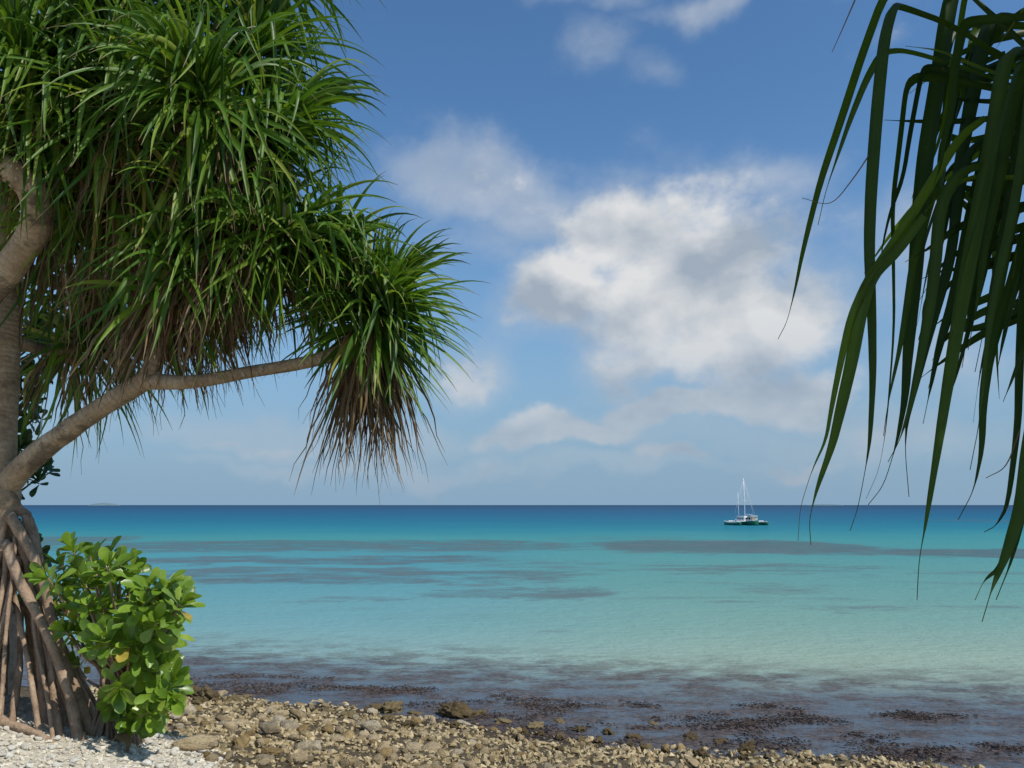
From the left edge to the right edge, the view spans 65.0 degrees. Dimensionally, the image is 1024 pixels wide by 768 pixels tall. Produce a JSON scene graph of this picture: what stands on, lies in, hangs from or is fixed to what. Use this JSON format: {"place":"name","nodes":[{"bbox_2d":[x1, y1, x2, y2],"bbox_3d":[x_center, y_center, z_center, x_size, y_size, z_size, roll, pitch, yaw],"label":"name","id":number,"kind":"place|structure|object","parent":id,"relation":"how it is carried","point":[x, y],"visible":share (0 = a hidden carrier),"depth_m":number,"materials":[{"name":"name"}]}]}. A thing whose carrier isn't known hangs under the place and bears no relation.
{"place":"outdoors","nodes":[
{"label":"outdoors","id":0,"kind":"place"},
{"bbox_2d":[0,693,248,767],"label":"coral gravel","id":1,"kind":"structure","parent":0,"point":[84,743],"depth_m":5.07,"materials":[{"name":"gravel"}]},
{"bbox_2d":[0,686,934,767],"bbox_3d":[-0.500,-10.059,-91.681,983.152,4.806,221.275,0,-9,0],"label":"beach","id":2,"kind":"structure","parent":0,"point":[24,691],"depth_m":8.29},
{"bbox_2d":[5,751,14,758],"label":"coral stone","id":3,"kind":"object","parent":2,"relation":"on","point":[10,754],"visible":1,"depth_m":4.67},
{"bbox_2d":[7,744,17,750],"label":"coral stone","id":4,"kind":"object","parent":2,"relation":"on","point":[11,747],"visible":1,"depth_m":4.79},
{"bbox_2d":[20,743,32,749],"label":"coral stone","id":5,"kind":"object","parent":2,"relation":"on","point":[25,746],"visible":1,"depth_m":4.82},
{"bbox_2d":[25,762,34,767],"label":"coral stone","id":6,"kind":"object","parent":2,"relation":"on","point":[29,765],"visible":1,"depth_m":4.55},
{"bbox_2d":[8,278,59,693],"bbox_3d":[-4.667,0.942,7.369,0.982,4.122,1.808,6,-11,-35],"label":"background shrub","id":7,"kind":"object","parent":2,"relation":"on","point":[26,441],"visible":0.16,"depth_m":7.31,"materials":[{"name":"green plant"}]},
{"bbox_2d":[48,744,57,749],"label":"coral stone","id":8,"kind":"object","parent":2,"relation":"on","point":[52,747],"visible":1,"depth_m":4.88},
{"bbox_2d":[23,531,205,747],"bbox_3d":[-2.696,1.706,5.349,1.435,1.444,0.992,0,-9,0],"label":"beach shrub","id":9,"kind":"object","parent":2,"relation":"on","point":[136,637],"visible":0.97,"depth_m":5.16,"materials":[{"name":"green plant"}]},
{"bbox_2d":[114,732,130,750],"bbox_3d":[-2.506,2.294,5.160,0.086,0.123,0.099,-8,-12,43],"label":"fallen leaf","id":10,"kind":"object","parent":2,"relation":"on","point":[125,737],"visible":1,"depth_m":5.15,"materials":[{"name":"plant"}]},
{"bbox_2d":[140,759,152,766],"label":"coral stone","id":11,"kind":"object","parent":2,"relation":"on","point":[147,762],"visible":0.99,"depth_m":4.98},
{"bbox_2d":[169,714,181,720],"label":"shore rock","id":12,"kind":"object","parent":2,"relation":"on","point":[173,717],"visible":0.66,"depth_m":9.58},
{"bbox_2d":[173,723,183,729],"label":"shore rock","id":13,"kind":"object","parent":2,"relation":"on","point":[177,725],"visible":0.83,"depth_m":8.27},
{"bbox_2d":[182,705,196,715],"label":"shore rock","id":14,"kind":"object","parent":2,"relation":"on","point":[190,709],"visible":0.52,"depth_m":11.00,"materials":[{"name":"stone"}]},
{"bbox_2d":[185,685,201,698],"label":"weedy rock","id":15,"kind":"object","parent":2,"relation":"on","point":[196,689],"visible":0.29,"depth_m":14.78,"materials":[{"name":"stone"}]},
{"bbox_2d":[170,734,220,750],"bbox_3d":[-2.243,2.538,5.685,0.352,0.107,0.102,2,-9,-15],"label":"shore rock","id":16,"kind":"object","parent":2,"relation":"on","point":[198,742],"visible":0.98,"depth_m":5.66,"materials":[{"name":"stone"}]},
{"bbox_2d":[191,696,205,703],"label":"weedy rock","id":17,"kind":"object","parent":2,"relation":"on","point":[201,699],"visible":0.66,"depth_m":13.81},
{"bbox_2d":[197,684,220,700],"bbox_3d":[-5.450,5.624,14.448,0.420,0.322,0.602,27,-16,12],"label":"weedy rock","id":18,"kind":"object","parent":2,"relation":"on","point":[206,693],"visible":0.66,"depth_m":14.36,"materials":[{"name":"stone"}]},
{"bbox_2d":[205,753,218,761],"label":"shore rock","id":19,"kind":"object","parent":2,"relation":"on","point":[213,757],"visible":0.83,"depth_m":5.41,"materials":[{"name":"stone"}]},
{"bbox_2d":[215,715,231,721],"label":"shore rock","id":20,"kind":"object","parent":2,"relation":"on","point":[218,718],"visible":0.77,"depth_m":9.95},
{"bbox_2d":[225,750,233,758],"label":"shore rock","id":21,"kind":"object","parent":2,"relation":"on","point":[229,755],"visible":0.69,"depth_m":5.68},
{"bbox_2d":[222,721,237,731],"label":"shore rock","id":22,"kind":"object","parent":2,"relation":"on","point":[229,725],"visible":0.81,"depth_m":8.97,"materials":[{"name":"stone"}]},
{"bbox_2d":[223,693,240,701],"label":"weedy rock","id":23,"kind":"object","parent":2,"relation":"on","point":[234,696],"visible":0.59,"depth_m":14.57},
{"bbox_2d":[232,745,241,750],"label":"shore rock","id":24,"kind":"object","parent":2,"relation":"on","point":[237,747],"visible":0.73,"depth_m":6.25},
{"bbox_2d":[231,734,250,748],"bbox_3d":[-2.240,2.959,6.653,0.137,0.112,0.149,-6,-10,34],"label":"shore rock","id":25,"kind":"object","parent":2,"relation":"on","point":[242,740],"visible":0.8,"depth_m":6.63,"materials":[{"name":"stone"}]},
{"bbox_2d":[234,719,250,725],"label":"shore rock","id":26,"kind":"object","parent":2,"relation":"on","point":[242,721],"visible":0.54,"depth_m":10.40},
{"bbox_2d":[0,0,490,742],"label":"pandanus tree","id":27,"kind":"object","parent":2,"relation":"on","point":[186,224],"visible":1,"depth_m":5.49,"materials":[{"name":"green plant"}]},
{"bbox_2d":[239,694,251,699],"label":"weedy rock","id":28,"kind":"object","parent":2,"relation":"on","point":[247,696],"visible":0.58,"depth_m":15.00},
{"bbox_2d":[244,708,252,715],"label":"shore rock","id":29,"kind":"object","parent":2,"relation":"on","point":[248,711],"visible":0.81,"depth_m":11.90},
{"bbox_2d":[242,701,254,706],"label":"weedy rock","id":30,"kind":"object","parent":2,"relation":"on","point":[247,704],"visible":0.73,"depth_m":13.38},
{"bbox_2d":[244,730,255,735],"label":"shore rock","id":31,"kind":"object","parent":2,"relation":"on","point":[251,733],"visible":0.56,"depth_m":8.79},
{"bbox_2d":[254,738,265,747],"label":"shore rock","id":32,"kind":"object","parent":2,"relation":"on","point":[260,742],"visible":0.92,"depth_m":7.25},
{"bbox_2d":[256,757,269,765],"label":"shore rock","id":33,"kind":"object","parent":2,"relation":"on","point":[265,761],"visible":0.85,"depth_m":5.67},
{"bbox_2d":[254,754,274,758],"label":"shore rock","id":34,"kind":"object","parent":2,"relation":"on","point":[261,756],"visible":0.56,"depth_m":5.93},
{"bbox_2d":[258,721,279,734],"bbox_3d":[-2.751,3.904,9.105,0.259,0.140,0.162,-7,-11,37],"label":"shore rock","id":35,"kind":"object","parent":2,"relation":"on","point":[269,727],"visible":0.92,"depth_m":9.05,"materials":[{"name":"stone"}]},
{"bbox_2d":[261,746,282,755],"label":"shore rock","id":36,"kind":"object","parent":2,"relation":"on","point":[275,751],"visible":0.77,"depth_m":6.18,"materials":[{"name":"stone"}]},
{"bbox_2d":[267,705,283,709],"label":"shore rock","id":37,"kind":"object","parent":2,"relation":"on","point":[277,707],"visible":0.48,"depth_m":12.99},
{"bbox_2d":[273,715,285,724],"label":"shore rock","id":38,"kind":"object","parent":2,"relation":"on","point":[277,719],"visible":0.55,"depth_m":11.13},
{"bbox_2d":[272,710,292,715],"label":"shore rock","id":39,"kind":"object","parent":2,"relation":"on","point":[281,712],"visible":0.73,"depth_m":12.48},
{"bbox_2d":[280,719,299,730],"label":"shore rock","id":40,"kind":"object","parent":2,"relation":"on","point":[287,724],"visible":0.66,"depth_m":10.76,"materials":[{"name":"stone"}]},
{"bbox_2d":[288,734,299,739],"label":"shore rock","id":41,"kind":"object","parent":2,"relation":"on","point":[294,737],"visible":0.98,"depth_m":8.79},
{"bbox_2d":[285,750,308,763],"bbox_3d":[-1.595,2.785,5.964,0.171,0.106,0.138,-7,-21,-29],"label":"shore rock","id":42,"kind":"object","parent":2,"relation":"on","point":[301,757],"visible":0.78,"depth_m":5.93,"materials":[{"name":"stone"}]},
{"bbox_2d":[289,708,306,718],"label":"shore rock","id":43,"kind":"object","parent":2,"relation":"on","point":[297,713],"visible":0.85,"depth_m":12.19,"materials":[{"name":"stone"}]},
{"bbox_2d":[296,724,308,732],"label":"shore rock","id":44,"kind":"object","parent":2,"relation":"on","point":[299,729],"visible":0.62,"depth_m":10.54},
{"bbox_2d":[295,741,313,750],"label":"shore rock","id":45,"kind":"object","parent":2,"relation":"on","point":[305,745],"visible":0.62,"depth_m":7.70,"materials":[{"name":"stone"}]},
{"bbox_2d":[312,740,321,750],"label":"shore rock","id":46,"kind":"object","parent":2,"relation":"on","point":[317,745],"visible":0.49,"depth_m":7.88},
{"bbox_2d":[318,707,332,712],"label":"weedy rock","id":47,"kind":"object","parent":2,"relation":"on","point":[321,709],"visible":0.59,"depth_m":13.78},
{"bbox_2d":[320,724,333,733],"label":"shore rock","id":48,"kind":"object","parent":2,"relation":"on","point":[328,728],"visible":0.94,"depth_m":10.48,"materials":[{"name":"stone"}]},
{"bbox_2d":[321,718,332,724],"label":"shore rock","id":49,"kind":"object","parent":2,"relation":"on","point":[326,721],"visible":0.57,"depth_m":11.70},
{"bbox_2d":[330,734,344,741],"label":"shore rock","id":50,"kind":"object","parent":2,"relation":"on","point":[336,737],"visible":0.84,"depth_m":8.88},
{"bbox_2d":[339,758,349,767],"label":"shore rock","id":51,"kind":"object","parent":2,"relation":"on","point":[344,762],"visible":0.98,"depth_m":6.05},
{"bbox_2d":[339,710,358,718],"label":"weedy rock","id":52,"kind":"object","parent":2,"relation":"on","point":[349,714],"visible":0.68,"depth_m":13.47,"materials":[{"name":"stone"}]},
{"bbox_2d":[342,730,355,737],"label":"shore rock","id":53,"kind":"object","parent":2,"relation":"on","point":[350,733],"visible":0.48,"depth_m":10.25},
{"bbox_2d":[352,760,361,767],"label":"shore rock","id":54,"kind":"object","parent":2,"relation":"on","point":[358,764],"visible":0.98,"depth_m":6.11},
{"bbox_2d":[359,730,369,737],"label":"shore rock","id":55,"kind":"object","parent":2,"relation":"on","point":[363,733],"visible":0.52,"depth_m":10.30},
{"bbox_2d":[361,720,382,732],"bbox_3d":[-1.971,4.809,11.265,0.295,0.162,0.198,-6,-10,35],"label":"shore rock","id":56,"kind":"object","parent":2,"relation":"on","point":[369,726],"visible":0.85,"depth_m":11.21,"materials":[{"name":"stone"}]},
{"bbox_2d":[367,708,377,713],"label":"shore rock","id":57,"kind":"object","parent":2,"relation":"on","point":[371,710],"visible":0.83,"depth_m":13.98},
{"bbox_2d":[364,703,383,711],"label":"weedy rock","id":58,"kind":"object","parent":2,"relation":"on","point":[378,707],"visible":0.66,"depth_m":14.24,"materials":[{"name":"stone"}]},
{"bbox_2d":[367,734,380,739],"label":"shore rock","id":59,"kind":"object","parent":2,"relation":"on","point":[372,736],"visible":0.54,"depth_m":10.13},
{"bbox_2d":[371,753,384,765],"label":"shore rock","id":60,"kind":"object","parent":2,"relation":"on","point":[378,759],"visible":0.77,"depth_m":6.84,"materials":[{"name":"stone"}]},
{"bbox_2d":[376,741,390,751],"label":"shore rock","id":61,"kind":"object","parent":2,"relation":"on","point":[383,744],"visible":0.37,"depth_m":8.54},
{"bbox_2d":[377,747,392,759],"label":"shore rock","id":62,"kind":"object","parent":2,"relation":"on","point":[385,752],"visible":0.7,"depth_m":7.98,"materials":[{"name":"stone"}]},
{"bbox_2d":[381,713,394,720],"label":"weedy rock","id":63,"kind":"object","parent":2,"relation":"on","point":[387,717],"visible":0.77,"depth_m":13.06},
{"bbox_2d":[380,699,403,713],"bbox_3d":[-2.113,5.737,14.217,0.386,0.269,0.513,-3,-7,30],"label":"weedy rock","id":64,"kind":"object","parent":2,"relation":"on","point":[391,706],"visible":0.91,"depth_m":14.13,"materials":[{"name":"stone"}]},
{"bbox_2d":[387,753,398,761],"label":"shore rock","id":65,"kind":"object","parent":2,"relation":"on","point":[393,756],"visible":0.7,"depth_m":7.91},
{"bbox_2d":[398,720,411,727],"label":"weedy rock","id":66,"kind":"object","parent":2,"relation":"on","point":[406,723],"visible":0.72,"depth_m":12.06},
{"bbox_2d":[405,742,420,751],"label":"shore rock","id":67,"kind":"object","parent":2,"relation":"on","point":[413,746],"visible":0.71,"depth_m":9.06,"materials":[{"name":"stone"}]},
{"bbox_2d":[407,710,421,714],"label":"weedy rock","id":68,"kind":"object","parent":2,"relation":"on","point":[411,712],"visible":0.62,"depth_m":14.01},
{"bbox_2d":[410,721,418,728],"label":"weedy rock","id":69,"kind":"object","parent":2,"relation":"on","point":[413,724],"visible":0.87,"depth_m":12.09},
{"bbox_2d":[411,716,421,723],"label":"shore rock","id":70,"kind":"object","parent":2,"relation":"on","point":[416,719],"visible":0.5,"depth_m":12.92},
{"bbox_2d":[421,741,441,750],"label":"shore rock","id":71,"kind":"object","parent":2,"relation":"on","point":[430,745],"visible":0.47,"depth_m":9.56,"materials":[{"name":"stone"}]},
{"bbox_2d":[427,715,435,724],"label":"shore rock","id":72,"kind":"object","parent":2,"relation":"on","point":[431,720],"visible":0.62,"depth_m":13.11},
{"bbox_2d":[431,762,442,767],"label":"shore rock","id":73,"kind":"object","parent":2,"relation":"on","point":[434,765],"visible":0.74,"depth_m":7.21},
{"bbox_2d":[435,748,446,759],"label":"shore rock","id":74,"kind":"object","parent":2,"relation":"on","point":[441,753],"visible":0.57,"depth_m":8.65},
{"bbox_2d":[450,721,461,729],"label":"weedy rock","id":75,"kind":"object","parent":2,"relation":"on","point":[455,724],"visible":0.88,"depth_m":12.60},
{"bbox_2d":[450,748,463,754],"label":"shore rock","id":76,"kind":"object","parent":2,"relation":"on","point":[456,751],"visible":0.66,"depth_m":9.47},
{"bbox_2d":[439,700,475,718],"bbox_3d":[-0.952,5.660,13.885,0.720,0.386,0.489,9,-1,25],"label":"weedy rock","id":77,"kind":"object","parent":2,"relation":"on","point":[456,709],"visible":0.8,"depth_m":13.82,"materials":[{"name":"stone"}]},
{"bbox_2d":[450,762,464,767],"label":"shore rock","id":78,"kind":"object","parent":2,"relation":"on","point":[458,765],"visible":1,"depth_m":6.89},
{"bbox_2d":[456,719,470,725],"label":"shore rock","id":79,"kind":"object","parent":2,"relation":"on","point":[460,721],"visible":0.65,"depth_m":13.26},
{"bbox_2d":[463,760,476,767],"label":"shore rock","id":80,"kind":"object","parent":2,"relation":"on","point":[469,764],"visible":0.98,"depth_m":7.72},
{"bbox_2d":[474,709,486,715],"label":"weedy rock","id":81,"kind":"object","parent":2,"relation":"on","point":[480,712],"visible":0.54,"depth_m":13.93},
{"bbox_2d":[478,746,488,754],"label":"shore rock","id":82,"kind":"object","parent":2,"relation":"on","point":[484,750],"visible":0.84,"depth_m":9.89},
{"bbox_2d":[494,718,511,723],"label":"weedy rock","id":83,"kind":"object","parent":2,"relation":"on","point":[501,720],"visible":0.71,"depth_m":13.44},
{"bbox_2d":[517,733,524,741],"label":"shore rock","id":84,"kind":"object","parent":2,"relation":"on","point":[520,737],"visible":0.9,"depth_m":12.20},
{"bbox_2d":[526,720,543,728],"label":"weedy rock","id":85,"kind":"object","parent":2,"relation":"on","point":[534,725],"visible":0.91,"depth_m":13.16,"materials":[{"name":"stone"}]},
{"bbox_2d":[89,685,984,767],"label":"rubble","id":86,"kind":"object","parent":2,"relation":"on","point":[632,756],"visible":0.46,"depth_m":10.54,"materials":[{"name":"stone"}]},
{"bbox_2d":[535,730,544,735],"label":"weedy rock","id":87,"kind":"object","parent":2,"relation":"on","point":[539,732],"visible":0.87,"depth_m":12.71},
{"bbox_2d":[543,762,553,767],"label":"shore rock","id":88,"kind":"object","parent":2,"relation":"on","point":[546,764],"visible":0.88,"depth_m":8.40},
{"bbox_2d":[552,746,564,751],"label":"weedy rock","id":89,"kind":"object","parent":2,"relation":"on","point":[559,748],"visible":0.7,"depth_m":10.92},
{"bbox_2d":[554,717,565,723],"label":"weedy rock","id":90,"kind":"object","parent":2,"relation":"on","point":[560,720],"visible":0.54,"depth_m":13.50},
{"bbox_2d":[555,732,565,739],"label":"weedy rock","id":91,"kind":"object","parent":2,"relation":"on","point":[560,736],"visible":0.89,"depth_m":12.45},
{"bbox_2d":[554,763,567,767],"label":"shore rock","id":92,"kind":"object","parent":2,"relation":"on","point":[559,765],"visible":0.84,"depth_m":8.53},
{"bbox_2d":[566,760,577,766],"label":"shore rock","id":93,"kind":"object","parent":2,"relation":"on","point":[571,763],"visible":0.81,"depth_m":9.36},
{"bbox_2d":[572,726,586,732],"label":"weedy rock","id":94,"kind":"object","parent":2,"relation":"on","point":[578,729],"visible":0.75,"depth_m":12.93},
{"bbox_2d":[577,735,585,741],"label":"weedy rock","id":95,"kind":"object","parent":2,"relation":"on","point":[580,738],"visible":0.82,"depth_m":12.28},
{"bbox_2d":[593,737,603,743],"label":"weedy rock","id":96,"kind":"object","parent":2,"relation":"on","point":[597,740],"visible":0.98,"depth_m":12.24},
{"bbox_2d":[602,727,614,734],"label":"weedy rock","id":97,"kind":"object","parent":2,"relation":"on","point":[607,731],"visible":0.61,"depth_m":12.77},
{"bbox_2d":[625,733,641,739],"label":"weedy rock","id":98,"kind":"object","parent":2,"relation":"on","point":[638,736],"visible":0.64,"depth_m":12.55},
{"bbox_2d":[639,743,647,751],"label":"weedy rock","id":99,"kind":"object","parent":2,"relation":"on","point":[642,746],"visible":0.69,"depth_m":11.70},
{"bbox_2d":[660,743,668,752],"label":"shore rock","id":100,"kind":"object","parent":2,"relation":"on","point":[664,748],"visible":0.87,"depth_m":11.67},
{"bbox_2d":[666,761,675,767],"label":"shore rock","id":101,"kind":"object","parent":2,"relation":"on","point":[672,764],"visible":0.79,"depth_m":9.94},
{"bbox_2d":[675,743,685,749],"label":"shore rock","id":102,"kind":"object","parent":2,"relation":"on","point":[680,745],"visible":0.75,"depth_m":11.95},
{"bbox_2d":[683,730,697,739],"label":"weedy rock","id":103,"kind":"object","parent":2,"relation":"on","point":[690,735],"visible":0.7,"depth_m":12.56,"materials":[{"name":"stone"}]},
{"bbox_2d":[684,756,699,767],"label":"shore rock","id":104,"kind":"object","parent":2,"relation":"on","point":[694,763],"visible":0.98,"depth_m":9.82,"materials":[{"name":"stone"}]},
{"bbox_2d":[692,748,706,756],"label":"weedy rock","id":105,"kind":"object","parent":2,"relation":"on","point":[699,752],"visible":0.67,"depth_m":11.57,"materials":[{"name":"stone"}]},
{"bbox_2d":[713,737,728,743],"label":"weedy rock","id":106,"kind":"object","parent":2,"relation":"on","point":[718,740],"visible":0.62,"depth_m":12.38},
{"bbox_2d":[737,740,755,754],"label":"weedy rock","id":107,"kind":"object","parent":2,"relation":"on","point":[748,745],"visible":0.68,"depth_m":11.82,"materials":[{"name":"stone"}]},
{"bbox_2d":[763,753,777,759],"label":"weedy rock","id":108,"kind":"object","parent":2,"relation":"on","point":[766,756],"visible":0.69,"depth_m":11.46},
{"bbox_2d":[778,0,1023,621],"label":"pandanus tree","id":109,"kind":"object","parent":2,"relation":"on","point":[989,226],"visible":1,"depth_m":2.09,"materials":[{"name":"green plant"}]},
{"bbox_2d":[0,0,1023,504],"label":"sky","id":110,"kind":"structure","parent":0,"point":[628,181],"materials":[{"name":"blue"}]},
{"bbox_2d":[17,505,1023,767],"bbox_3d":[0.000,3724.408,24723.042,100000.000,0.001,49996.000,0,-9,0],"label":"sea","id":111,"kind":"structure","parent":0,"point":[683,609],"depth_m":27.48,"materials":[{"name":"liquid"}]},
{"bbox_2d":[91,503,117,504],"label":"islet","id":112,"kind":"object","parent":111,"relation":"on","point":[104,504],"visible":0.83,"depth_m":6889.34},
{"bbox_2d":[133,672,1023,765],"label":"seaweed","id":113,"kind":"object","parent":111,"relation":"on","point":[761,742],"visible":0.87,"depth_m":13.55,"materials":[{"name":"plant"}]},
{"bbox_2d":[724,478,768,525],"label":"sailing trimaran","id":114,"kind":"object","parent":111,"relation":"on","point":[746,520],"visible":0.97,"depth_m":145.01,"materials":[{"name":"white paint"}]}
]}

